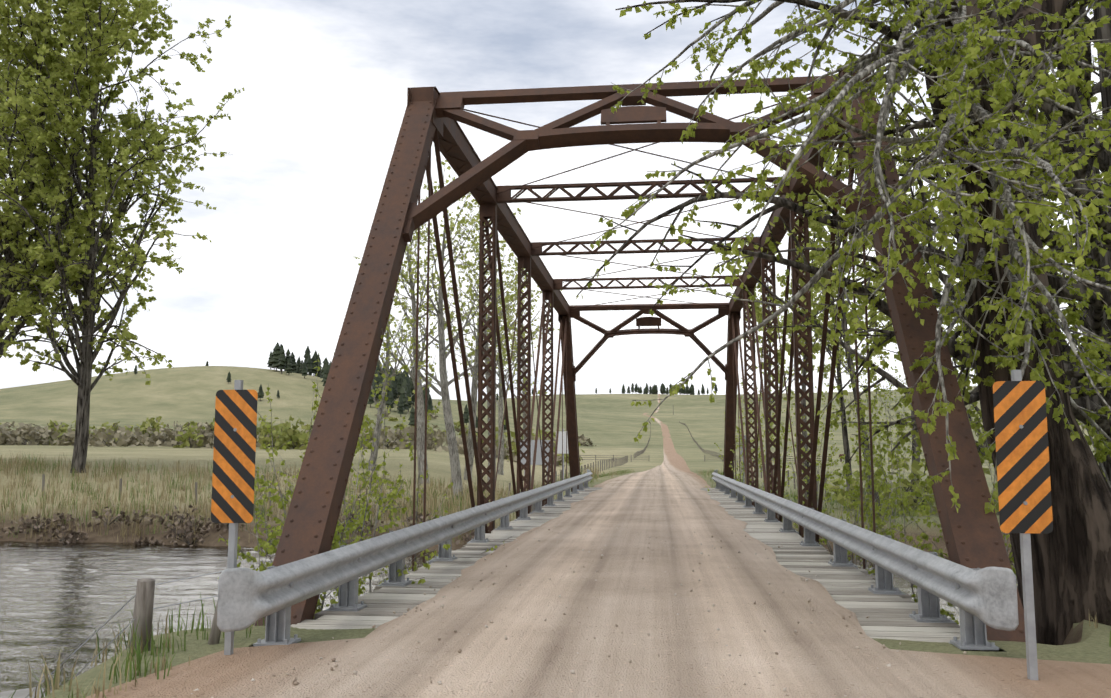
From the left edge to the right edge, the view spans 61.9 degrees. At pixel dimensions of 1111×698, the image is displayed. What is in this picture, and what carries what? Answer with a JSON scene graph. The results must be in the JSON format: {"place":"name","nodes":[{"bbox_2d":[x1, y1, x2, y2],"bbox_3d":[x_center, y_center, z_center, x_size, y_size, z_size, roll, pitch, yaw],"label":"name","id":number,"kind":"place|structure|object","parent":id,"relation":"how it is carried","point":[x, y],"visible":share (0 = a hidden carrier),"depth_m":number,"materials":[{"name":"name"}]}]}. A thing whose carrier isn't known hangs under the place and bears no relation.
{"place":"outdoors","nodes":[
{"label":"outdoors","id":0,"kind":"place"},
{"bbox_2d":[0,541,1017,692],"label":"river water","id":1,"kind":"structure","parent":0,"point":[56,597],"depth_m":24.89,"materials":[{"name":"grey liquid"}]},
{"bbox_2d":[0,0,1103,400],"label":"sky","id":2,"kind":"structure","parent":0,"point":[311,136],"materials":[{"name":"white"}]},
{"bbox_2d":[0,366,1110,697],"bbox_3d":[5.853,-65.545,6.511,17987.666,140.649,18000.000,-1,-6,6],"label":"grassy ground","id":3,"kind":"structure","parent":0,"point":[610,426],"depth_m":148.62,"materials":[{"name":"green plant"}]},
{"bbox_2d":[0,1,49,314],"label":"tree","id":4,"kind":"object","parent":3,"relation":"on","point":[14,168],"visible":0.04,"depth_m":64.17,"materials":[{"name":"green plant"}]},
{"bbox_2d":[0,0,186,358],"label":"cottonwood tree","id":5,"kind":"object","parent":3,"relation":"on","point":[10,234],"visible":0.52,"depth_m":57.65,"materials":[{"name":"green plant"}]},
{"bbox_2d":[0,0,244,472],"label":"cottonwood tree","id":6,"kind":"object","parent":3,"relation":"on","point":[83,269],"visible":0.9,"depth_m":57.69,"materials":[{"name":"green plant"}]},
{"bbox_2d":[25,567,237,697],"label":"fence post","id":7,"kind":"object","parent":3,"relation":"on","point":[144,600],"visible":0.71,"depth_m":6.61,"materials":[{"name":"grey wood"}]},
{"bbox_2d":[211,380,257,654],"bbox_3d":[-2.230,1.361,6.388,0.305,2.300,0.058,-1,-6,6],"label":"object marker","id":8,"kind":"object","parent":3,"relation":"on","point":[233,476],"visible":1,"depth_m":6.43,"materials":[{"name":"orange metal"}]},
{"bbox_2d":[251,464,380,625],"bbox_3d":[-2.531,2.193,8.827,1.523,2.174,1.542,-1,-6,6],"label":"sapling wood","id":9,"kind":"object","parent":3,"relation":"on","point":[269,548],"visible":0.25,"depth_m":9.12,"materials":[{"name":"green plant"}]},
{"bbox_2d":[218,328,449,605],"bbox_3d":[-2.618,1.982,10.349,2.191,4.328,2.922,2,-7,-21],"label":"sapling wood","id":10,"kind":"object","parent":3,"relation":"on","point":[261,481],"visible":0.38,"depth_m":10.43,"materials":[{"name":"green plant"}]},
{"bbox_2d":[334,254,421,470],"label":"cottonwood tree","id":11,"kind":"object","parent":3,"relation":"on","point":[377,426],"visible":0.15,"depth_m":64.65,"materials":[{"name":"green plant"}]},
{"bbox_2d":[267,331,513,608],"bbox_3d":[-2.451,2.214,12.245,3.394,4.883,1.873,-2,-7,20],"label":"sapling wood","id":12,"kind":"object","parent":3,"relation":"on","point":[384,480],"visible":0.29,"depth_m":12.38,"materials":[{"name":"green plant"}]},
{"bbox_2d":[133,342,717,436],"bbox_3d":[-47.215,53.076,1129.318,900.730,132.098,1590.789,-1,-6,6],"label":"pine trees","id":13,"kind":"object","parent":3,"relation":"on","point":[401,385],"visible":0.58,"depth_m":468.60,"materials":[{"name":"green plant"}]},
{"bbox_2d":[382,216,468,483],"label":"tree","id":14,"kind":"object","parent":3,"relation":"on","point":[420,404],"visible":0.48,"depth_m":59.66,"materials":[{"name":"green plant"}]},
{"bbox_2d":[380,160,512,497],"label":"tree","id":15,"kind":"object","parent":3,"relation":"on","point":[443,383],"visible":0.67,"depth_m":52.22,"materials":[{"name":"green plant"}]},
{"bbox_2d":[42,411,862,509],"bbox_3d":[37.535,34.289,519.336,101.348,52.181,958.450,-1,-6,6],"label":"wood fences","id":16,"kind":"object","parent":3,"relation":"on","point":[623,460],"visible":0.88,"depth_m":108.19,"materials":[{"name":"brown"}]},
{"bbox_2d":[438,198,525,479],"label":"tree","id":17,"kind":"object","parent":3,"relation":"on","point":[474,387],"visible":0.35,"depth_m":63.27,"materials":[{"name":"green plant"}]},
{"bbox_2d":[422,208,558,491],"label":"tree","id":18,"kind":"object","parent":3,"relation":"on","point":[486,347],"visible":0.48,"depth_m":56.64,"materials":[{"name":"green plant"}]},
{"bbox_2d":[459,245,538,474],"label":"tree","id":19,"kind":"object","parent":3,"relation":"on","point":[500,421],"visible":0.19,"depth_m":75.99,"materials":[{"name":"green plant"}]},
{"bbox_2d":[0,411,998,545],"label":"bushes","id":20,"kind":"object","parent":3,"relation":"on","point":[191,434],"visible":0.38,"depth_m":130.37,"materials":[{"name":"green plant"}]},
{"bbox_2d":[0,69,1025,697],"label":"bridge truss","id":21,"kind":"object","parent":3,"relation":"on","point":[970,527],"visible":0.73,"depth_m":12.20,"materials":[{"name":"brown metal"}]},
{"bbox_2d":[217,469,592,646],"bbox_3d":[-0.368,3.512,21.684,0.336,0.766,31.787,-1,-6,6],"label":"guardrail","id":22,"kind":"object","parent":21,"relation":"on","point":[247,597],"visible":1,"depth_m":8.09,"materials":[{"name":"grey metal"}]},
{"bbox_2d":[712,470,1018,651],"bbox_3d":[4.639,3.485,21.435,0.336,0.766,31.187,-1,-6,6],"label":"guardrail","id":23,"kind":"object","parent":21,"relation":"on","point":[980,598],"visible":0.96,"depth_m":7.73,"materials":[{"name":"grey metal"}]},
{"bbox_2d":[485,239,564,481],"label":"tree","id":24,"kind":"object","parent":3,"relation":"on","point":[524,391],"visible":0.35,"depth_m":70.39,"materials":[{"name":"green plant"}]},
{"bbox_2d":[0,450,1110,697],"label":"dry grass tufts","id":25,"kind":"object","parent":3,"relation":"on","point":[450,506],"visible":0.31,"depth_m":44.69,"materials":[{"name":"beige plant"}]},
{"bbox_2d":[520,429,745,483],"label":"white sign","id":26,"kind":"object","parent":3,"relation":"on","point":[523,449],"visible":0.23,"depth_m":40.92,"materials":[{"name":"white metal"}]},
{"bbox_2d":[714,364,795,488],"bbox_3d":[8.114,3.162,37.116,3.190,5.354,2.594,2,-7,-20],"label":"shrub","id":27,"kind":"object","parent":3,"relation":"on","point":[744,424],"visible":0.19,"depth_m":37.07,"materials":[{"name":"green plant"}]},
{"bbox_2d":[705,409,825,529],"bbox_3d":[7.191,4.969,31.907,3.831,6.012,2.418,4,-7,-29],"label":"shrub","id":28,"kind":"object","parent":3,"relation":"on","point":[742,468],"visible":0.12,"depth_m":32.41,"materials":[{"name":"green plant"}]},
{"bbox_2d":[740,232,817,468],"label":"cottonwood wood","id":29,"kind":"object","parent":3,"relation":"on","point":[758,309],"visible":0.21,"depth_m":56.98,"materials":[{"name":"green plant"}]},
{"bbox_2d":[757,344,854,510],"bbox_3d":[9.507,3.097,35.463,3.933,7.445,2.688,-2,-7,20],"label":"sapling","id":30,"kind":"object","parent":3,"relation":"on","point":[818,442],"visible":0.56,"depth_m":35.12,"materials":[{"name":"green plant"}]},
{"bbox_2d":[768,201,857,499],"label":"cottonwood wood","id":31,"kind":"object","parent":3,"relation":"on","point":[788,346],"visible":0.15,"depth_m":46.36,"materials":[{"name":"green plant"}]},
{"bbox_2d":[789,191,872,488],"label":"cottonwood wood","id":32,"kind":"object","parent":3,"relation":"on","point":[844,428],"visible":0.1,"depth_m":50.06,"materials":[{"name":"green plant"}]},
{"bbox_2d":[780,105,895,515],"bbox_3d":[12.154,-1.823,38.727,4.997,17.852,5.870,-1,-6,6],"label":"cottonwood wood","id":33,"kind":"object","parent":3,"relation":"on","point":[817,227],"visible":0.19,"depth_m":38.17,"materials":[{"name":"green plant"}]},
{"bbox_2d":[575,0,1110,477],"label":"tree leaves","id":34,"kind":"object","parent":3,"relation":"on","point":[959,352],"visible":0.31,"depth_m":11.02,"materials":[{"name":"green plant"}]},
{"bbox_2d":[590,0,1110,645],"bbox_3d":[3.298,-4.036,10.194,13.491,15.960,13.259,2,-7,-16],"label":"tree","id":35,"kind":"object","parent":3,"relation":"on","point":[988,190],"visible":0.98,"depth_m":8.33,"materials":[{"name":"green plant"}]},
{"bbox_2d":[772,354,934,568],"bbox_3d":[7.138,3.223,22.520,4.245,6.336,2.990,3,-7,-22],"label":"shrub","id":36,"kind":"object","parent":3,"relation":"on","point":[828,495],"visible":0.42,"depth_m":22.68,"materials":[{"name":"green plant"}]},
{"bbox_2d":[807,294,917,522],"bbox_3d":[12.565,2.136,36.557,3.688,9.199,5.066,1,-6,-6],"label":"tree","id":37,"kind":"object","parent":3,"relation":"on","point":[887,405],"visible":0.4,"depth_m":35.71,"materials":[{"name":"green plant"}]},
{"bbox_2d":[834,372,932,575],"bbox_3d":[6.417,3.171,18.853,2.120,5.633,2.271,4,-7,-31],"label":"shrub","id":38,"kind":"object","parent":3,"relation":"on","point":[878,473],"visible":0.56,"depth_m":18.68,"materials":[{"name":"green plant"}]},
{"bbox_2d":[839,109,955,501],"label":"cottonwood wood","id":39,"kind":"object","parent":3,"relation":"on","point":[907,134],"visible":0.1,"depth_m":42.30,"materials":[{"name":"green plant"}]},
{"bbox_2d":[720,0,1110,484],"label":"tree leaves","id":40,"kind":"object","parent":3,"relation":"on","point":[1094,258],"visible":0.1,"depth_m":15.29,"materials":[{"name":"green plant"}]},
{"bbox_2d":[852,304,1017,624],"bbox_3d":[6.377,2.196,12.866,3.075,6.255,3.169,3,-7,-23],"label":"shrub","id":41,"kind":"object","parent":3,"relation":"on","point":[918,493],"visible":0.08,"depth_m":13.24,"materials":[{"name":"green plant"}]},
{"bbox_2d":[793,209,1110,588],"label":"shrub","id":42,"kind":"object","parent":3,"relation":"on","point":[973,424],"visible":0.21,"depth_m":14.98,"materials":[{"name":"green plant"}]},
{"bbox_2d":[876,171,1110,482],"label":"tree","id":43,"kind":"object","parent":3,"relation":"on","point":[1104,333],"depth_m":14.41,"materials":[{"name":"green plant"}]},
{"bbox_2d":[919,127,1073,338],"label":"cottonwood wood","id":44,"kind":"object","parent":3,"relation":"on","point":[926,130],"depth_m":43.89,"materials":[{"name":"green plant"}]},
{"bbox_2d":[942,169,1060,514],"bbox_3d":[19.011,-2.088,38.585,5.252,18.360,5.903,-1,-6,6],"label":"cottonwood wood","id":45,"kind":"object","parent":3,"relation":"on","point":[1053,229],"depth_m":37.70,"materials":[{"name":"green plant"}]},
{"bbox_2d":[916,61,1110,487],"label":"tree","id":46,"kind":"object","parent":3,"relation":"on","point":[1072,358],"visible":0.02,"depth_m":11.79,"materials":[{"name":"green plant"}]},
{"bbox_2d":[993,370,1052,679],"bbox_3d":[2.842,1.272,5.582,0.305,2.300,0.058,-1,-6,6],"label":"object marker","id":47,"kind":"object","parent":3,"relation":"on","point":[1023,465],"visible":1,"depth_m":5.62,"materials":[{"name":"orange metal"}]},
{"bbox_2d":[1078,96,1103,308],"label":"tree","id":48,"kind":"object","parent":3,"relation":"on","point":[1095,99],"visible":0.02,"depth_m":42.82,"materials":[{"name":"green plant"}]},
{"bbox_2d":[86,394,1110,697],"bbox_3d":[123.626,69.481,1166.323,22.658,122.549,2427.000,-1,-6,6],"label":"gravel road","id":49,"kind":"structure","parent":0,"point":[668,578],"depth_m":6.64,"materials":[{"name":"beige gravel"}]}
]}

